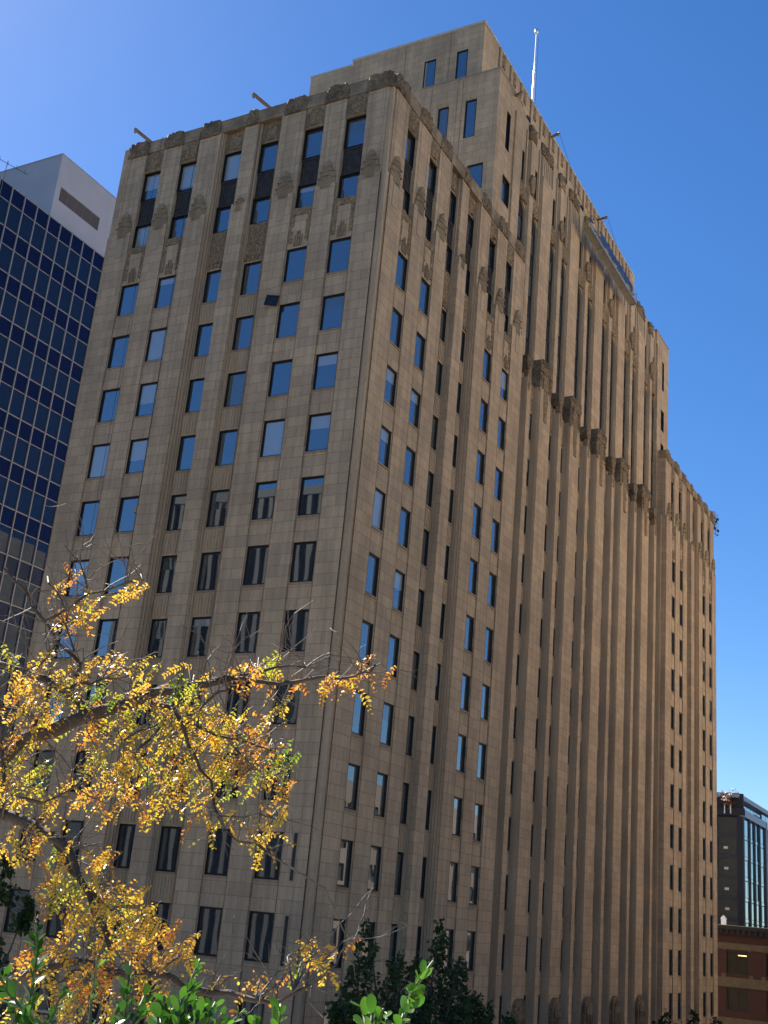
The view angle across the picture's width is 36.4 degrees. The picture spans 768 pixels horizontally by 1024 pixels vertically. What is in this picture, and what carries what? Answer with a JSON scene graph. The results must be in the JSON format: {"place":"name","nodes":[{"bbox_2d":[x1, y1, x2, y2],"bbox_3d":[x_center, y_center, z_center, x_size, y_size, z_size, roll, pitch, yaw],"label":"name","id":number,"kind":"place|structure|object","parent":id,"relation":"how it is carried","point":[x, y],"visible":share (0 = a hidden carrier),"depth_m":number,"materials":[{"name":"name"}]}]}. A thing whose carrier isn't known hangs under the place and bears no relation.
{"place":"outdoors","nodes":[
{"label":"outdoors","id":0,"kind":"place"},
{"bbox_2d":[0,0,767,810],"label":"sky","id":1,"kind":"structure","parent":0,"point":[659,108],"materials":[{"name":"blue"}]},
{"bbox_2d":[718,924,767,1023],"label":"brick building","id":2,"kind":"structure","parent":0,"point":[742,974],"depth_m":132.17,"materials":[{"name":"brown brick"}]},
{"bbox_2d":[726,950,748,974],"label":"window","id":3,"kind":"structure","parent":2,"relation":"in","point":[737,962],"depth_m":133.06,"materials":[{"name":"black glass"}]},
{"bbox_2d":[726,987,748,1012],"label":"window","id":4,"kind":"structure","parent":2,"relation":"in","point":[737,999],"depth_m":131.77,"materials":[{"name":"black glass"}]},
{"label":"road","id":5,"kind":"structure","parent":0,"visible":0},
{"bbox_2d":[0,153,115,792],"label":"glass office building","id":6,"kind":"structure","parent":5,"relation":"on","point":[56,214],"depth_m":125.85,"materials":[{"name":"blue glass"}]},
{"bbox_2d":[0,503,416,1023],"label":"locust tree","id":7,"kind":"object","parent":5,"relation":"on","point":[19,742],"visible":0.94,"depth_m":4.14,"materials":[{"name":"yellow plant"}]},
{"bbox_2d":[0,20,717,1023],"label":"stone tower","id":8,"kind":"structure","parent":5,"relation":"on","point":[408,408],"depth_m":72.34,"materials":[{"name":"brown stone"}]},
{"bbox_2d":[3,888,29,932],"bbox_3d":[-19.792,21.571,63.255,1.474,2.251,0.150,-5,-22,28],"label":"window","id":9,"kind":"structure","parent":8,"relation":"in","point":[24,892],"depth_m":63.43,"materials":[{"name":"black glass"}]},
{"bbox_2d":[30,750,54,790],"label":"window","id":10,"kind":"structure","parent":8,"relation":"in","point":[49,753],"depth_m":65.86,"materials":[{"name":"black glass"}]},
{"bbox_2d":[45,892,70,938],"bbox_3d":[-17.136,21.328,61.849,1.444,2.251,0.150,-5,-22,28],"label":"window","id":11,"kind":"structure","parent":8,"relation":"in","point":[52,930],"depth_m":61.85,"materials":[{"name":"black glass"}]},
{"bbox_2d":[59,820,83,862],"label":"window","id":12,"kind":"structure","parent":8,"relation":"in","point":[75,826],"depth_m":63.32,"materials":[{"name":"black glass"}]},
{"bbox_2d":[65,559,88,596],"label":"window","id":13,"kind":"structure","parent":8,"relation":"in","point":[81,580],"depth_m":69.51,"materials":[{"name":"blue glass"}]},
{"bbox_2d":[70,751,92,791],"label":"window","id":14,"kind":"structure","parent":8,"relation":"in","point":[80,755],"depth_m":64.53,"materials":[{"name":"black glass"}]},
{"bbox_2d":[76,500,99,536],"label":"window","id":15,"kind":"structure","parent":8,"relation":"in","point":[87,513],"depth_m":70.76,"materials":[{"name":"blue glass"}]},
{"bbox_2d":[87,443,109,478],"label":"window","id":16,"kind":"structure","parent":8,"relation":"in","point":[98,453],"depth_m":71.99,"materials":[{"name":"blue glass"}]},
{"bbox_2d":[93,619,117,657],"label":"window","id":17,"kind":"structure","parent":8,"relation":"in","point":[106,627],"depth_m":66.89,"materials":[{"name":"blue glass"}]},
{"bbox_2d":[97,388,119,422],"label":"window","id":18,"kind":"structure","parent":8,"relation":"in","point":[108,399],"depth_m":73.23,"materials":[{"name":"blue glass"}]},
{"bbox_2d":[104,556,128,593],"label":"window","id":19,"kind":"structure","parent":8,"relation":"in","point":[116,571],"depth_m":68.15,"materials":[{"name":"blue glass"}]},
{"bbox_2d":[107,334,129,368],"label":"window","id":20,"kind":"structure","parent":8,"relation":"in","point":[116,356],"depth_m":74.48,"materials":[{"name":"blue glass"}]},
{"bbox_2d":[113,824,135,868],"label":"window","id":21,"kind":"structure","parent":8,"relation":"in","point":[126,833],"depth_m":61.96,"materials":[{"name":"black glass"}]},
{"bbox_2d":[115,496,138,532],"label":"window","id":22,"kind":"structure","parent":8,"relation":"in","point":[128,505],"depth_m":69.35,"materials":[{"name":"blue glass"}]},
{"bbox_2d":[117,283,138,315],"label":"window","id":23,"kind":"structure","parent":8,"relation":"in","point":[126,301],"depth_m":75.71,"materials":[{"name":"blue glass"}]},
{"bbox_2d":[125,438,147,473],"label":"window","id":24,"kind":"structure","parent":8,"relation":"in","point":[137,451],"depth_m":70.58,"materials":[{"name":"blue glass"}]},
{"bbox_2d":[132,223,150,247],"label":"window","id":25,"kind":"structure","parent":8,"relation":"in","point":[140,232],"depth_m":77.67,"materials":[{"name":"blue glass"}]},
{"bbox_2d":[135,382,157,416],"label":"window","id":26,"kind":"structure","parent":8,"relation":"in","point":[147,391],"depth_m":71.84,"materials":[{"name":"blue glass"}]},
{"bbox_2d":[97,133,200,745],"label":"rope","id":27,"kind":"object","parent":8,"relation":"hanging from","point":[153,408],"visible":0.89,"depth_m":70.39,"materials":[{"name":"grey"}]},
{"bbox_2d":[140,171,160,201],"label":"window","id":28,"kind":"structure","parent":8,"relation":"in","point":[149,179],"depth_m":78.91,"materials":[{"name":"blue glass"}]},
{"bbox_2d":[145,327,166,361],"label":"window","id":29,"kind":"structure","parent":8,"relation":"in","point":[155,347],"depth_m":73.07,"materials":[{"name":"blue glass"}]},
{"bbox_2d":[146,619,167,657],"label":"window","id":30,"kind":"structure","parent":8,"relation":"in","point":[157,632],"depth_m":65.68,"materials":[{"name":"black glass"}]},
{"bbox_2d":[146,901,170,949],"bbox_3d":[-11.381,20.969,59.283,1.414,2.251,0.150,-5,-22,28],"label":"window","id":31,"kind":"structure","parent":8,"relation":"in","point":[163,910],"depth_m":59.41,"materials":[{"name":"black glass"}]},
{"bbox_2d":[154,275,175,308],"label":"window","id":32,"kind":"structure","parent":8,"relation":"in","point":[165,284],"depth_m":74.31,"materials":[{"name":"blue glass"}]},
{"bbox_2d":[156,555,176,592],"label":"window","id":33,"kind":"structure","parent":8,"relation":"in","point":[168,563],"depth_m":66.91,"materials":[{"name":"black glass"}]},
{"bbox_2d":[155,826,180,871],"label":"window","id":34,"kind":"structure","parent":8,"relation":"in","point":[170,836],"depth_m":60.59,"materials":[{"name":"black glass"}]},
{"bbox_2d":[166,494,186,530],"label":"window","id":35,"kind":"structure","parent":8,"relation":"in","point":[177,506],"depth_m":68.15,"materials":[{"name":"black glass"}]},
{"bbox_2d":[168,214,187,238],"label":"window","id":36,"kind":"structure","parent":8,"relation":"in","point":[176,226],"depth_m":76.26,"materials":[{"name":"blue glass"}]},
{"bbox_2d":[176,435,195,470],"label":"window","id":37,"kind":"structure","parent":8,"relation":"in","point":[184,461],"depth_m":69.39,"materials":[{"name":"blue glass"}]},
{"bbox_2d":[177,161,196,192],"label":"window","id":38,"kind":"structure","parent":8,"relation":"in","point":[186,170],"depth_m":77.50,"materials":[{"name":"blue glass"}]},
{"bbox_2d":[185,378,204,412],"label":"window","id":39,"kind":"structure","parent":8,"relation":"in","point":[194,397],"depth_m":70.64,"materials":[{"name":"blue glass"}]},
{"bbox_2d":[187,616,210,656],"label":"window","id":40,"kind":"structure","parent":8,"relation":"in","point":[202,624],"depth_m":64.31,"materials":[{"name":"black glass"}]},
{"bbox_2d":[194,323,212,356],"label":"window","id":41,"kind":"structure","parent":8,"relation":"in","point":[204,333],"depth_m":71.87,"materials":[{"name":"blue glass"}]},
{"bbox_2d":[194,906,222,956],"bbox_3d":[-8.547,20.541,57.302,1.444,2.251,0.150,-5,-22,28],"label":"window","id":42,"kind":"structure","parent":8,"relation":"in","point":[209,919],"depth_m":57.34,"materials":[{"name":"black glass"}]},
{"bbox_2d":[197,552,219,590],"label":"window","id":43,"kind":"structure","parent":8,"relation":"in","point":[209,563],"depth_m":65.55,"materials":[{"name":"black glass"}]},
{"bbox_2d":[202,269,220,302],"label":"window","id":44,"kind":"structure","parent":8,"relation":"in","point":[213,277],"depth_m":73.11,"materials":[{"name":"blue glass"}]},
{"bbox_2d":[206,489,228,526],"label":"window","id":45,"kind":"structure","parent":8,"relation":"in","point":[218,498],"depth_m":66.79,"materials":[{"name":"black glass"}]},
{"bbox_2d":[204,828,232,875],"bbox_3d":[-8.216,17.016,58.538,1.444,2.251,0.150,-5,-22,28],"label":"window","id":46,"kind":"structure","parent":8,"relation":"in","point":[217,860],"depth_m":58.56,"materials":[{"name":"black glass"}]},
{"bbox_2d":[213,205,230,233],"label":"window","id":47,"kind":"structure","parent":8,"relation":"in","point":[222,216],"depth_m":74.75,"materials":[{"name":"blue glass"}]},
{"bbox_2d":[215,429,237,465],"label":"window","id":48,"kind":"structure","parent":8,"relation":"in","point":[227,438],"depth_m":68.03,"materials":[{"name":"blue glass"}]},
{"bbox_2d":[215,753,240,798],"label":"window","id":49,"kind":"structure","parent":8,"relation":"in","point":[218,794],"depth_m":59.71,"materials":[{"name":"black glass"}]},
{"bbox_2d":[221,150,241,182],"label":"window","id":50,"kind":"structure","parent":8,"relation":"in","point":[231,165],"depth_m":76.02,"materials":[{"name":"blue glass"}]},
{"bbox_2d":[224,371,245,406],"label":"window","id":51,"kind":"structure","parent":8,"relation":"in","point":[235,381],"depth_m":69.27,"materials":[{"name":"blue glass"}]},
{"bbox_2d":[224,682,250,723],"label":"window","id":52,"kind":"structure","parent":8,"relation":"in","point":[233,699],"depth_m":61.11,"materials":[{"name":"black glass"}]},
{"bbox_2d":[232,315,253,349],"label":"window","id":53,"kind":"structure","parent":8,"relation":"in","point":[243,327],"depth_m":70.50,"materials":[{"name":"blue glass"}]},
{"bbox_2d":[234,612,259,652],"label":"window","id":54,"kind":"structure","parent":8,"relation":"in","point":[252,619],"depth_m":62.32,"materials":[{"name":"black glass"}]},
{"bbox_2d":[240,261,260,294],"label":"window","id":55,"kind":"structure","parent":8,"relation":"in","point":[251,272],"depth_m":71.73,"materials":[{"name":"blue glass"}]},
{"bbox_2d":[243,545,268,584],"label":"window","id":56,"kind":"structure","parent":8,"relation":"in","point":[256,559],"depth_m":63.55,"materials":[{"name":"black glass"}]},
{"bbox_2d":[244,911,274,962],"bbox_3d":[-5.891,20.297,55.896,1.474,2.251,0.150,-5,-22,28],"label":"window","id":57,"kind":"structure","parent":8,"relation":"in","point":[260,926],"depth_m":55.96,"materials":[{"name":"black glass"}]},
{"bbox_2d":[250,195,270,224],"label":"window","id":58,"kind":"structure","parent":8,"relation":"in","point":[260,207],"depth_m":73.38,"materials":[{"name":"blue glass"}]},
{"bbox_2d":[251,481,276,519],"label":"window","id":59,"kind":"structure","parent":8,"relation":"in","point":[263,506],"depth_m":64.79,"materials":[{"name":"black glass"}]},
{"bbox_2d":[257,141,277,173],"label":"window","id":60,"kind":"structure","parent":8,"relation":"in","point":[268,151],"depth_m":74.70,"materials":[{"name":"blue glass"}]},
{"bbox_2d":[254,831,283,879],"bbox_3d":[-5.560,16.772,57.132,1.474,2.251,0.150,-5,-22,28],"label":"window","id":61,"kind":"structure","parent":8,"relation":"in","point":[270,872],"depth_m":57.08,"materials":[{"name":"black glass"}]},
{"bbox_2d":[260,419,284,456],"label":"window","id":62,"kind":"structure","parent":8,"relation":"in","point":[272,437],"depth_m":66.02,"materials":[{"name":"blue glass"}]},
{"bbox_2d":[263,755,291,800],"bbox_3d":[-5.229,13.247,58.367,1.474,2.251,0.150,-5,-22,28],"label":"window","id":63,"kind":"structure","parent":8,"relation":"in","point":[271,792],"depth_m":58.36,"materials":[{"name":"black glass"}]},
{"bbox_2d":[268,359,291,396],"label":"window","id":64,"kind":"structure","parent":8,"relation":"in","point":[281,370],"depth_m":67.27,"materials":[{"name":"blue glass"}]},
{"bbox_2d":[272,681,299,723],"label":"window","id":65,"kind":"structure","parent":8,"relation":"in","point":[292,712],"depth_m":59.57,"materials":[{"name":"black glass"}]},
{"bbox_2d":[276,301,299,337],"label":"window","id":66,"kind":"structure","parent":8,"relation":"in","point":[288,313],"depth_m":68.50,"materials":[{"name":"blue glass"}]},
{"bbox_2d":[281,609,308,651],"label":"window","id":67,"kind":"structure","parent":8,"relation":"in","point":[298,629],"depth_m":60.89,"materials":[{"name":"black glass"}]},
{"bbox_2d":[283,246,306,281],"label":"window","id":68,"kind":"structure","parent":8,"relation":"in","point":[295,259],"depth_m":69.74,"materials":[{"name":"blue glass"}]},
{"bbox_2d":[289,541,316,582],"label":"window","id":69,"kind":"structure","parent":8,"relation":"in","point":[303,557],"depth_m":62.14,"materials":[{"name":"black glass"}]},
{"bbox_2d":[295,182,316,208],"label":"window","id":70,"kind":"structure","parent":8,"relation":"in","point":[305,192],"depth_m":71.69,"materials":[{"name":"blue glass"}]},
{"bbox_2d":[297,475,323,515],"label":"window","id":71,"kind":"structure","parent":8,"relation":"in","point":[311,489],"depth_m":63.38,"materials":[{"name":"black glass"}]},
{"bbox_2d":[302,126,323,159],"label":"window","id":72,"kind":"structure","parent":8,"relation":"in","point":[313,137],"depth_m":72.93,"materials":[{"name":"blue glass"}]},
{"bbox_2d":[305,412,330,451],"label":"window","id":73,"kind":"structure","parent":8,"relation":"in","point":[319,424],"depth_m":64.61,"materials":[{"name":"blue glass"}]},
{"bbox_2d":[312,351,337,389],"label":"window","id":74,"kind":"structure","parent":8,"relation":"in","point":[325,366],"depth_m":65.86,"materials":[{"name":"blue glass"}]},
{"bbox_2d":[320,293,344,329],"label":"window","id":75,"kind":"structure","parent":8,"relation":"in","point":[332,308],"depth_m":67.09,"materials":[{"name":"blue glass"}]},
{"bbox_2d":[326,236,350,272],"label":"window","id":76,"kind":"structure","parent":8,"relation":"in","point":[338,257],"depth_m":68.33,"materials":[{"name":"blue glass"}]},
{"bbox_2d":[337,171,359,198],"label":"window","id":77,"kind":"structure","parent":8,"relation":"in","point":[348,182],"depth_m":70.27,"materials":[{"name":"blue glass"}]},
{"bbox_2d":[345,763,359,810],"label":"window","id":78,"kind":"structure","parent":8,"relation":"in","point":[353,770],"depth_m":59.66,"materials":[{"name":"grey glass"}]},
{"bbox_2d":[343,114,366,148],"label":"window","id":79,"kind":"structure","parent":8,"relation":"in","point":[355,127],"depth_m":71.52,"materials":[{"name":"blue glass"}]},
{"bbox_2d":[0,49,712,1023],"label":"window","id":80,"kind":"structure","parent":8,"relation":"in","point":[476,170],"depth_m":78.40,"materials":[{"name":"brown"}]},
{"bbox_2d":[352,690,366,736],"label":"window","id":81,"kind":"structure","parent":8,"relation":"in","point":[359,709],"depth_m":60.86,"materials":[{"name":"blue glass"}]},
{"bbox_2d":[359,620,372,664],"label":"window","id":82,"kind":"structure","parent":8,"relation":"in","point":[367,628],"depth_m":62.15,"materials":[{"name":"blue glass"}]},
{"bbox_2d":[366,552,379,596],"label":"window","id":83,"kind":"structure","parent":8,"relation":"in","point":[373,563],"depth_m":63.36,"materials":[{"name":"blue glass"}]},
{"bbox_2d":[372,488,385,530],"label":"window","id":84,"kind":"structure","parent":8,"relation":"in","point":[379,501],"depth_m":64.61,"materials":[{"name":"blue glass"}]},
{"bbox_2d":[374,772,387,817],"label":"window","id":85,"kind":"structure","parent":8,"relation":"in","point":[381,788],"depth_m":62.21,"materials":[{"name":"grey glass"}]},
{"bbox_2d":[378,425,390,467],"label":"window","id":86,"kind":"structure","parent":8,"relation":"in","point":[385,439],"depth_m":65.85,"materials":[{"name":"blue glass"}]},
{"bbox_2d":[380,702,393,745],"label":"window","id":87,"kind":"structure","parent":8,"relation":"in","point":[386,731],"depth_m":63.46,"materials":[{"name":"blue glass"}]},
{"bbox_2d":[384,365,396,406],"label":"window","id":88,"kind":"structure","parent":8,"relation":"in","point":[391,376],"depth_m":67.07,"materials":[{"name":"blue glass"}]},
{"bbox_2d":[387,634,398,677],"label":"window","id":89,"kind":"structure","parent":8,"relation":"in","point":[394,641],"depth_m":64.72,"materials":[{"name":"blue glass"}]},
{"bbox_2d":[390,307,401,347],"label":"window","id":90,"kind":"structure","parent":8,"relation":"in","point":[395,334],"depth_m":68.33,"materials":[{"name":"blue glass"}]},
{"bbox_2d":[392,569,404,611],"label":"window","id":91,"kind":"structure","parent":8,"relation":"in","point":[399,576],"depth_m":65.94,"materials":[{"name":"blue glass"}]},
{"bbox_2d":[396,252,406,291],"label":"window","id":92,"kind":"structure","parent":8,"relation":"in","point":[402,262],"depth_m":69.56,"materials":[{"name":"blue glass"}]},
{"bbox_2d":[398,506,409,547],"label":"window","id":93,"kind":"structure","parent":8,"relation":"in","point":[405,515],"depth_m":67.17,"materials":[{"name":"blue glass"}]},
{"bbox_2d":[404,446,414,487],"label":"window","id":94,"kind":"structure","parent":8,"relation":"in","point":[410,454],"depth_m":68.40,"materials":[{"name":"blue glass"}]},
{"bbox_2d":[409,388,419,428],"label":"window","id":95,"kind":"structure","parent":8,"relation":"in","point":[415,397],"depth_m":69.64,"materials":[{"name":"blue glass"}]},
{"bbox_2d":[414,332,424,371],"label":"window","id":96,"kind":"structure","parent":8,"relation":"in","point":[420,341],"depth_m":70.88,"materials":[{"name":"blue glass"}]},
{"bbox_2d":[419,278,429,315],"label":"window","id":97,"kind":"structure","parent":8,"relation":"in","point":[424,293],"depth_m":72.13,"materials":[{"name":"blue glass"}]},
{"bbox_2d":[583,209,636,305],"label":"hanging platform","id":98,"kind":"structure","parent":8,"relation":"hanging from","point":[604,256],"depth_m":107.46,"materials":[{"name":"metal"}]},
{"bbox_2d":[480,999,518,1023],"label":"street tree","id":99,"kind":"object","parent":5,"relation":"on","point":[490,1019],"visible":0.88,"depth_m":53.60,"materials":[{"name":"green plant"}]},
{"bbox_2d":[651,1009,721,1023],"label":"street tree","id":100,"kind":"object","parent":5,"relation":"on","point":[692,1013],"visible":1,"depth_m":89.99,"materials":[{"name":"green plant"}]},
{"bbox_2d":[717,792,767,927],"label":"blue glass tower","id":101,"kind":"structure","parent":5,"relation":"on","point":[742,863],"depth_m":171.64,"materials":[{"name":"black"}]},
{"bbox_2d":[717,817,736,833],"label":"window","id":102,"kind":"structure","parent":101,"relation":"in","point":[724,824],"depth_m":171.84,"materials":[{"name":"black glass"}]},
{"bbox_2d":[717,837,736,853],"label":"window","id":103,"kind":"structure","parent":101,"relation":"in","point":[731,843],"depth_m":170.86,"materials":[{"name":"black glass"}]},
{"bbox_2d":[718,858,737,874],"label":"window","id":104,"kind":"structure","parent":101,"relation":"in","point":[731,863],"depth_m":169.90,"materials":[{"name":"black glass"}]},
{"bbox_2d":[718,878,737,895],"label":"window","id":105,"kind":"structure","parent":101,"relation":"in","point":[732,884],"depth_m":168.95,"materials":[{"name":"black glass"}]},
{"bbox_2d":[718,899,737,916],"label":"window","id":106,"kind":"structure","parent":101,"relation":"in","point":[732,905],"depth_m":168.00,"materials":[{"name":"black glass"}]},
{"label":"plaza","id":107,"kind":"structure","parent":0,"visible":0},
{"bbox_2d":[0,848,39,1020],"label":"street tree","id":108,"kind":"object","parent":107,"relation":"on","point":[22,923],"visible":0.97,"depth_m":45.11,"materials":[{"name":"green plant"}]},
{"bbox_2d":[323,917,486,1023],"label":"street tree","id":109,"kind":"object","parent":107,"relation":"on","point":[464,1013],"visible":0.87,"depth_m":45.58,"materials":[{"name":"green plant"}]},
{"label":"terrace","id":110,"kind":"structure","parent":0,"visible":0},
{"bbox_2d":[0,921,155,1023],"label":"evergreen shrub","id":111,"kind":"object","parent":110,"relation":"on","point":[25,1014],"visible":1,"depth_m":1.90,"materials":[{"name":"green plant"}]},
{"bbox_2d":[147,958,286,1023],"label":"evergreen shrub","id":112,"kind":"object","parent":110,"relation":"on","point":[175,1014],"visible":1,"depth_m":1.75,"materials":[{"name":"green plant"}]},
{"bbox_2d":[350,959,433,1023],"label":"evergreen shrub","id":113,"kind":"object","parent":110,"relation":"on","point":[415,999],"visible":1,"depth_m":1.62,"materials":[{"name":"green plant"}]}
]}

